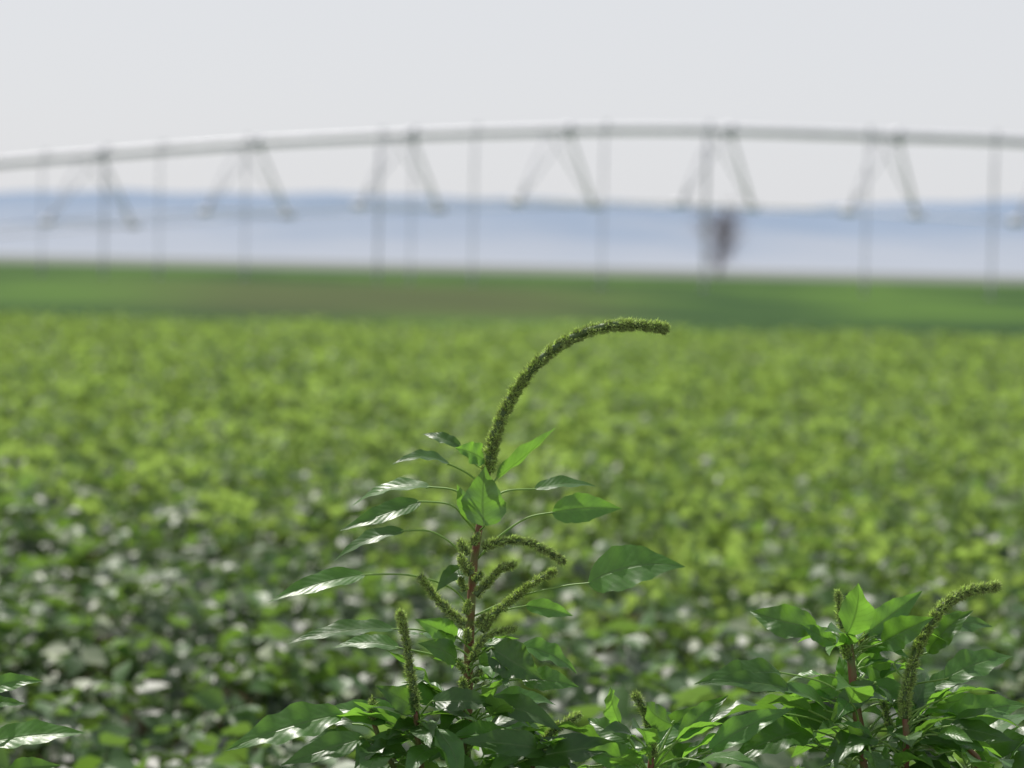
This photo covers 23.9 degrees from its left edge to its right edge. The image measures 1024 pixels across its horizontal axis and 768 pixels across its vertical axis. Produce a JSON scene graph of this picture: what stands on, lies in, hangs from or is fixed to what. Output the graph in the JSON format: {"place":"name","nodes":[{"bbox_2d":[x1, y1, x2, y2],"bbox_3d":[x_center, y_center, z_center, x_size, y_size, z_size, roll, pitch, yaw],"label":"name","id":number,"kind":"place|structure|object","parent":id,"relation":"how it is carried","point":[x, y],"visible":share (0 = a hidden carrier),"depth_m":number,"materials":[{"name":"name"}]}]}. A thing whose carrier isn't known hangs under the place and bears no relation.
{"place":"outdoors","nodes":[
{"label":"outdoors","id":0,"kind":"place"},
{"bbox_2d":[0,308,1023,767],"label":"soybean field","id":1,"kind":"structure","parent":0,"point":[196,436],"depth_m":9.96,"materials":[{"name":"green plant"}]},
{"bbox_2d":[0,252,1023,767],"bbox_3d":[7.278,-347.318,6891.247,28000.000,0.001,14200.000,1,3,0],"label":"ground","id":2,"kind":"structure","parent":0,"point":[442,294],"depth_m":124.97,"materials":[{"name":"green plant"}]},
{"bbox_2d":[0,672,85,767],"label":"amaranth plant","id":3,"kind":"object","parent":2,"relation":"on","point":[16,735],"visible":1,"depth_m":2.92,"materials":[{"name":"green plant"}]},
{"bbox_2d":[225,317,684,767],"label":"amaranth plant","id":4,"kind":"object","parent":2,"relation":"on","point":[508,731],"visible":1,"depth_m":2.96,"materials":[{"name":"green plant"}]},
{"bbox_2d":[0,121,1023,298],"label":"pivot irrigation system","id":5,"kind":"object","parent":2,"relation":"on","point":[732,131],"visible":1,"depth_m":54.01,"materials":[{"name":"metal"}]},
{"bbox_2d":[486,687,792,767],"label":"amaranth plant","id":6,"kind":"object","parent":2,"relation":"on","point":[663,732],"visible":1,"depth_m":2.91,"materials":[{"name":"green plant"}]},
{"bbox_2d":[685,193,751,275],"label":"distant tree","id":7,"kind":"object","parent":2,"relation":"on","point":[722,240],"visible":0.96,"depth_m":399.63,"materials":[{"name":"grey plant"}]},
{"bbox_2d":[694,579,1023,767],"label":"amaranth plant","id":8,"kind":"object","parent":2,"relation":"on","point":[974,730],"visible":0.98,"depth_m":2.94,"materials":[{"name":"green plant"}]},
{"bbox_2d":[0,189,1023,272],"bbox_3d":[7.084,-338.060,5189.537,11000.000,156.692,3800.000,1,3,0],"label":"hills","id":9,"kind":"structure","parent":0,"point":[662,236],"depth_m":3788.54,"materials":[{"name":"blue"}]},
{"bbox_2d":[0,0,1023,210],"label":"sky","id":10,"kind":"structure","parent":0,"point":[76,76],"materials":[{"name":"white"}]}
]}

